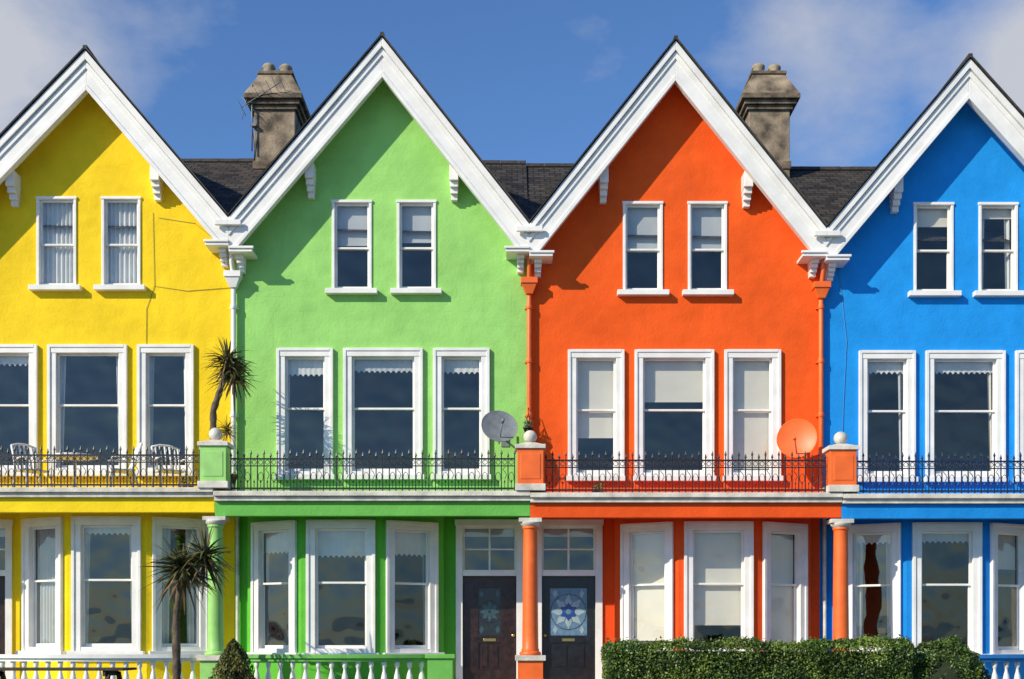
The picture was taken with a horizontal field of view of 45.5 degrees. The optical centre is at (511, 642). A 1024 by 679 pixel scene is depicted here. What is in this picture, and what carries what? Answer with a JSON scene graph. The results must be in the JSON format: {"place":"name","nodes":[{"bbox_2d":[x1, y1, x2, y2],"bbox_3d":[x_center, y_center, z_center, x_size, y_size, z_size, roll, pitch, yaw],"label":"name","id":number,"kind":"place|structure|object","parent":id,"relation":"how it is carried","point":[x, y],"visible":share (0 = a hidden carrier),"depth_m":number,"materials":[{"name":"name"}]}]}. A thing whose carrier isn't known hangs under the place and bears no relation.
{"place":"outdoors","nodes":[
{"label":"outdoors","id":0,"kind":"place"},
{"bbox_2d":[0,667,136,678],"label":"picnic table","id":1,"kind":"object","parent":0,"point":[108,672],"visible":1,"depth_m":20.03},
{"bbox_2d":[181,475,194,486],"bbox_3d":[-6.552,-3.159,24.599,0.323,0.459,0.325,0,0,0],"label":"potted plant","id":2,"kind":"object","parent":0,"point":[185,482],"visible":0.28,"depth_m":24.53,"materials":[{"name":"green plant"}]},
{"bbox_2d":[0,0,1023,166],"label":"sky","id":3,"kind":"structure","parent":0,"point":[532,81],"materials":[{"name":"blue"}]},
{"bbox_2d":[600,633,916,678],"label":"hedge","id":4,"kind":"object","parent":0,"point":[633,659],"visible":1,"depth_m":21.17,"materials":[{"name":"green plant"}]},
{"bbox_3d":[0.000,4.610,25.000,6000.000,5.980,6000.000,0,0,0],"label":"ground","id":5,"kind":"structure","parent":0,"visible":0},
{"bbox_2d":[0,94,234,678],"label":"walls","id":6,"kind":"structure","parent":5,"relation":"on","point":[87,153],"depth_m":25.00,"materials":[{"name":"yellow paint"}]},
{"bbox_2d":[0,519,13,678],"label":"front door","id":7,"kind":"structure","parent":6,"relation":"attached to","point":[6,610],"depth_m":24.95,"materials":[{"name":"white paint"}]},
{"bbox_2d":[0,356,186,642],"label":"rooms","id":8,"kind":"object","parent":6,"relation":"attached to","point":[91,379],"visible":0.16,"depth_m":29.00,"materials":[{"name":"paint"}]},
{"bbox_2d":[0,196,207,654],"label":"window frames","id":9,"kind":"structure","parent":6,"relation":"attached to","point":[29,581],"depth_m":24.86,"materials":[{"name":"white wood"}]},
{"bbox_2d":[0,203,196,642],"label":"curtains","id":10,"kind":"object","parent":9,"relation":"attached to","point":[58,264],"visible":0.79,"depth_m":25.16,"materials":[{"name":"white fabric"}]},
{"bbox_2d":[0,487,216,512],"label":"balcony and porch","id":11,"kind":"structure","parent":6,"relation":"attached to","point":[105,500],"depth_m":23.34,"materials":[{"name":"yellow paint"}]},
{"bbox_2d":[10,443,52,486],"bbox_3d":[-9.401,-3.427,23.878,0.653,0.996,0.562,0,0,38],"label":"garden chair","id":12,"kind":"object","parent":11,"relation":"on","point":[30,470],"visible":0.66,"depth_m":23.90,"materials":[{"name":"white plastic"}]},
{"bbox_2d":[52,452,97,486],"bbox_3d":[-8.556,-3.288,23.900,0.860,0.745,0.860,0,0,0],"label":"garden table","id":13,"kind":"object","parent":11,"relation":"on","point":[77,458],"visible":0.34,"depth_m":23.88,"materials":[{"name":"white plastic"}]},
{"bbox_2d":[0,446,199,486],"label":"balcony railing","id":14,"kind":"object","parent":11,"relation":"on","point":[100,462],"visible":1,"depth_m":23.37,"materials":[{"name":"black metal"}]},
{"bbox_2d":[0,654,200,678],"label":"balustrade","id":15,"kind":"object","parent":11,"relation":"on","point":[87,658],"visible":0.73,"depth_m":22.87,"materials":[{"name":"white paint"}]},
{"bbox_2d":[106,442,142,486],"bbox_3d":[-7.575,-3.427,23.871,0.653,0.996,0.562,0,0,-27],"label":"garden chair","id":16,"kind":"object","parent":11,"relation":"on","point":[136,451],"visible":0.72,"depth_m":23.75,"materials":[{"name":"white plastic"}]},
{"bbox_2d":[151,444,187,486],"bbox_3d":[-6.720,-3.427,23.938,0.562,0.996,0.653,0,0,-34],"label":"garden chair","id":17,"kind":"object","parent":11,"relation":"on","point":[176,471],"visible":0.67,"depth_m":24.00,"materials":[{"name":"white plastic"}]},
{"bbox_2d":[197,428,233,490],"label":"balcony pillar","id":18,"kind":"structure","parent":11,"relation":"on","point":[215,451],"depth_m":23.18,"materials":[{"name":"green paint"}]},
{"bbox_2d":[207,414,246,483],"bbox_3d":[-5.611,-3.729,24.022,0.745,1.578,0.804,0,0,-42],"label":"potted yucca","id":19,"kind":"object","parent":11,"relation":"on","point":[226,431],"visible":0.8,"depth_m":23.96,"materials":[{"name":"green plant"}]},
{"bbox_2d":[201,335,261,439],"bbox_3d":[-5.496,-4.494,23.889,1.281,3.107,1.166,0,0,0],"label":"cordyline palm","id":20,"kind":"object","parent":11,"relation":"on","point":[230,371],"visible":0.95,"depth_m":23.84,"materials":[{"name":"green plant"}]},
{"bbox_2d":[0,50,228,267],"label":"bargeboards","id":21,"kind":"object","parent":6,"relation":"attached to","point":[57,102],"visible":0.97,"depth_m":24.48,"materials":[{"name":"white paint"}]},
{"bbox_2d":[0,45,263,227],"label":"roof","id":22,"kind":"structure","parent":6,"relation":"attached to","point":[225,184],"depth_m":28.10,"materials":[{"name":"stone"}]},
{"bbox_2d":[244,63,310,169],"bbox_3d":[-5.720,-12.357,30.450,1.400,3.513,2.520,0,0,0],"label":"chimney","id":23,"kind":"object","parent":22,"relation":"on","point":[283,113],"visible":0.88,"depth_m":29.40,"materials":[{"name":"stone"}]},
{"bbox_2d":[237,73,284,158],"bbox_3d":[-5.990,-12.438,29.175,1.063,2.076,0.424,0,0,14],"label":"tv aerial","id":24,"kind":"object","parent":23,"relation":"attached to","point":[253,125],"visible":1,"depth_m":29.29,"materials":[{"name":"grey metal"}]},
{"bbox_2d":[146,218,222,343],"bbox_3d":[-6.619,-7.442,24.988,1.739,2.717,0.010,0,0,0],"label":"wall cable","id":25,"kind":"object","parent":6,"relation":"attached to","point":[165,287],"depth_m":24.98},
{"bbox_2d":[223,253,242,643],"bbox_3d":[-5.680,-3.577,24.828,0.340,8.754,0.344,0,0,0],"label":"drainpipe","id":26,"kind":"object","parent":6,"relation":"attached to","point":[233,277],"visible":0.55,"depth_m":24.86,"materials":[{"name":"white paint"}]},
{"bbox_2d":[235,81,528,678],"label":"walls","id":27,"kind":"structure","parent":5,"relation":"on","point":[382,152],"depth_m":25.00,"materials":[{"name":"green paint"}]},
{"bbox_2d":[246,200,490,653],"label":"window frames","id":28,"kind":"structure","parent":27,"relation":"attached to","point":[313,528],"depth_m":24.87,"materials":[{"name":"white wood"}]},
{"bbox_2d":[265,206,513,648],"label":"curtains","id":29,"kind":"object","parent":28,"relation":"attached to","point":[352,543],"visible":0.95,"depth_m":25.14,"materials":[{"name":"white fabric"}]},
{"bbox_2d":[408,638,415,644],"bbox_3d":[-2.032,0.024,24.799,0.182,0.253,0.170,0,0,0],"label":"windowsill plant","id":30,"kind":"object","parent":28,"relation":"on","point":[410,640],"visible":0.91,"depth_m":24.78,"materials":[{"name":"green plant"}]},
{"bbox_2d":[213,491,529,516],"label":"balcony and porch","id":31,"kind":"structure","parent":27,"relation":"attached to","point":[372,503],"depth_m":23.34,"materials":[{"name":"green paint"}]},
{"bbox_2d":[197,516,228,678],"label":"porch column","id":32,"kind":"structure","parent":31,"relation":"attached to","point":[215,649],"depth_m":23.26,"materials":[{"name":"green paint"}]},
{"bbox_2d":[246,654,427,678],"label":"balustrade","id":33,"kind":"object","parent":31,"relation":"on","point":[343,658],"visible":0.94,"depth_m":22.87,"materials":[{"name":"white paint"}]},
{"bbox_2d":[230,449,515,490],"bbox_3d":[-2.663,-3.296,23.380,5.477,0.820,0.049,0,0,0],"label":"balcony railing","id":34,"kind":"object","parent":31,"relation":"on","point":[330,459],"visible":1,"depth_m":23.37,"materials":[{"name":"black metal"}]},
{"bbox_2d":[425,654,455,678],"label":"garden pier","id":35,"kind":"structure","parent":31,"relation":"on","point":[440,666],"depth_m":23.13,"materials":[{"name":"green paint"}]},
{"bbox_2d":[515,430,545,492],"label":"balcony pillar","id":36,"kind":"structure","parent":31,"relation":"on","point":[530,451],"depth_m":23.18,"materials":[{"name":"orange paint"}]},
{"bbox_2d":[228,38,529,273],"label":"bargeboards","id":37,"kind":"object","parent":27,"relation":"attached to","point":[380,62],"visible":0.99,"depth_m":24.48,"materials":[{"name":"white paint"}]},
{"bbox_2d":[228,32,529,232],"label":"roof","id":38,"kind":"structure","parent":27,"relation":"attached to","point":[509,177],"depth_m":24.54,"materials":[{"name":"stone"}]},
{"bbox_2d":[264,243,513,648],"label":"window panes","id":39,"kind":"object","parent":27,"relation":"attached to","point":[341,614],"visible":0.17,"depth_m":29.00,"materials":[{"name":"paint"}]},
{"bbox_2d":[455,519,522,678],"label":"front door","id":40,"kind":"structure","parent":27,"relation":"attached to","point":[489,607],"depth_m":25.07,"materials":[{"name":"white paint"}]},
{"bbox_2d":[481,410,517,446],"bbox_3d":[-0.166,-4.308,24.483,0.599,0.694,1.007,0,0,29],"label":"satellite dish","id":41,"kind":"object","parent":27,"relation":"attached to","point":[500,426],"visible":1,"depth_m":24.37,"materials":[{"name":"grey metal"}]},
{"bbox_2d":[515,518,545,678],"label":"porch column","id":42,"kind":"structure","parent":5,"relation":"on","point":[530,658],"depth_m":23.26,"materials":[{"name":"orange paint"}]},
{"bbox_2d":[529,84,819,650],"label":"walls","id":43,"kind":"structure","parent":5,"relation":"on","point":[674,155],"depth_m":25.00,"materials":[{"name":"orange paint"}]},
{"bbox_2d":[521,256,537,426],"bbox_3d":[0.350,-5.404,24.828,0.340,4.839,0.344,0,0,0],"label":"drainpipe","id":44,"kind":"object","parent":43,"relation":"attached to","point":[529,283],"visible":0.77,"depth_m":24.86,"materials":[{"name":"orange paint"}]},
{"bbox_2d":[523,407,532,431],"bbox_3d":[0.329,-4.476,24.809,0.218,0.599,0.343,0,0,0],"label":"hanging basket","id":45,"kind":"object","parent":44,"relation":"hanging from","point":[527,427],"visible":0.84,"depth_m":24.71,"materials":[{"name":"green metal"}]},
{"bbox_2d":[537,519,603,678],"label":"front door","id":46,"kind":"structure","parent":43,"relation":"attached to","point":[570,623],"depth_m":25.07,"materials":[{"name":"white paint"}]},
{"bbox_2d":[544,252,793,643],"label":"window panes","id":47,"kind":"object","parent":43,"relation":"attached to","point":[676,433],"visible":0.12,"depth_m":29.00,"materials":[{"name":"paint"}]},
{"bbox_2d":[526,35,826,237],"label":"roof","id":48,"kind":"structure","parent":43,"relation":"on","point":[545,182],"depth_m":25.12,"materials":[{"name":"tile"}]},
{"bbox_2d":[735,63,799,176],"bbox_3d":[6.200,-12.357,30.450,1.400,3.513,2.520,0,0,0],"label":"chimney","id":49,"kind":"object","parent":48,"relation":"on","point":[767,102],"visible":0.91,"depth_m":29.40,"materials":[{"name":"stone"}]},
{"bbox_2d":[529,41,827,278],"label":"bargeboards","id":50,"kind":"object","parent":43,"relation":"attached to","point":[678,68],"visible":1,"depth_m":24.48,"materials":[{"name":"white paint"}]},
{"bbox_2d":[530,492,842,517],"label":"balcony and porch","id":51,"kind":"structure","parent":43,"relation":"attached to","point":[685,504],"depth_m":23.34,"materials":[{"name":"orange paint"}]},
{"bbox_2d":[593,482,603,491],"bbox_3d":[1.732,-3.031,24.499,0.273,0.403,0.279,0,0,0],"label":"potted plant","id":52,"kind":"object","parent":51,"relation":"on","point":[597,485],"visible":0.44,"depth_m":24.47,"materials":[{"name":"green plant"}]},
{"bbox_2d":[545,451,826,491],"bbox_3d":[3.328,-3.266,23.380,5.397,0.820,0.049,0,0,0],"label":"balcony railing","id":53,"kind":"object","parent":51,"relation":"on","point":[698,475],"visible":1,"depth_m":23.37,"materials":[{"name":"black metal"}]},
{"bbox_2d":[827,519,853,650],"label":"porch column","id":54,"kind":"structure","parent":51,"relation":"on","point":[840,528],"depth_m":23.28,"materials":[{"name":"orange paint"}]},
{"bbox_2d":[822,432,858,493],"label":"balcony pillar","id":55,"kind":"structure","parent":51,"relation":"on","point":[841,466],"depth_m":23.18,"materials":[{"name":"orange paint"}]},
{"bbox_2d":[566,201,807,650],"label":"window frames","id":56,"kind":"structure","parent":43,"relation":"attached to","point":[798,531],"depth_m":24.92,"materials":[{"name":"white wood"}]},
{"bbox_2d":[544,208,792,642],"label":"curtains","id":57,"kind":"object","parent":56,"relation":"attached to","point":[717,557],"visible":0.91,"depth_m":25.16,"materials":[{"name":"white fabric"}]},
{"bbox_2d":[777,419,816,457],"bbox_3d":[5.652,-4.073,24.439,0.693,0.791,1.069,0,0,-11],"label":"satellite dish","id":58,"kind":"object","parent":43,"relation":"attached to","point":[796,437],"visible":0.98,"depth_m":24.36,"materials":[{"name":"orange paint"}]},
{"bbox_2d":[820,103,1023,678],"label":"walls","id":59,"kind":"structure","parent":5,"relation":"on","point":[967,161],"depth_m":25.00,"materials":[{"name":"blue paint"}]},
{"bbox_2d":[811,260,830,637],"bbox_3d":[6.300,-3.467,24.828,0.340,8.534,0.344,0,0,0],"label":"drainpipe","id":60,"kind":"object","parent":59,"relation":"attached to","point":[821,288],"visible":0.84,"depth_m":24.86,"materials":[{"name":"metal"}]},
{"bbox_2d":[838,268,846,414],"bbox_3d":[6.766,-5.500,24.988,0.176,4.334,0.010,0,0,0],"label":"wall cable","id":61,"kind":"object","parent":59,"relation":"attached to","point":[846,342],"depth_m":24.98,"materials":[{"name":"plastic"}]},
{"bbox_2d":[790,53,1023,241],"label":"roof","id":62,"kind":"structure","parent":59,"relation":"on","point":[829,192],"depth_m":27.76,"materials":[{"name":"stone"}]},
{"bbox_2d":[820,59,1023,281],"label":"bargeboards","id":63,"kind":"object","parent":59,"relation":"attached to","point":[974,88],"visible":0.98,"depth_m":24.48,"materials":[{"name":"white paint"}]},
{"bbox_2d":[840,494,1023,518],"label":"balcony and porch","id":64,"kind":"structure","parent":59,"relation":"attached to","point":[932,506],"depth_m":23.34,"materials":[{"name":"blue paint"}]},
{"bbox_2d":[856,452,1023,493],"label":"balcony railing","id":65,"kind":"object","parent":64,"relation":"on","point":[942,472],"visible":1,"depth_m":23.37,"materials":[{"name":"black metal"}]},
{"bbox_2d":[848,202,1023,653],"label":"window frames","id":66,"kind":"structure","parent":59,"relation":"attached to","point":[997,359],"depth_m":24.92,"materials":[{"name":"white wood"}]},
{"bbox_2d":[856,209,1015,637],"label":"curtains","id":67,"kind":"object","parent":66,"relation":"attached to","point":[938,218],"visible":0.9,"depth_m":25.14,"materials":[{"name":"white fabric"}]},
{"bbox_2d":[862,219,1016,645],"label":"window panes","id":68,"kind":"object","parent":59,"relation":"attached to","point":[944,612],"visible":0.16,"depth_m":29.00,"materials":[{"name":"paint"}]},
{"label":"front garden","id":69,"kind":"object","parent":5,"relation":"on","visible":0},
{"bbox_2d":[140,522,241,678],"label":"cordyline palm","id":70,"kind":"object","parent":69,"relation":"on","point":[185,564],"visible":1,"depth_m":21.84,"materials":[{"name":"green plant"}]},
{"bbox_2d":[208,638,255,678],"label":"dwarf conifer","id":71,"kind":"object","parent":69,"relation":"on","point":[231,662],"visible":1,"depth_m":21.96,"materials":[{"name":"green plant"}]},
{"bbox_2d":[912,635,991,678],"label":"rounded shrub","id":72,"kind":"object","parent":69,"relation":"on","point":[940,658],"visible":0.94,"depth_m":21.44,"materials":[{"name":"green plant"}]},
{"bbox_2d":[906,654,1023,678],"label":"balustrade","id":73,"kind":"object","parent":69,"relation":"on","point":[1004,658],"visible":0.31,"depth_m":22.86,"materials":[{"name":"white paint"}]}
]}

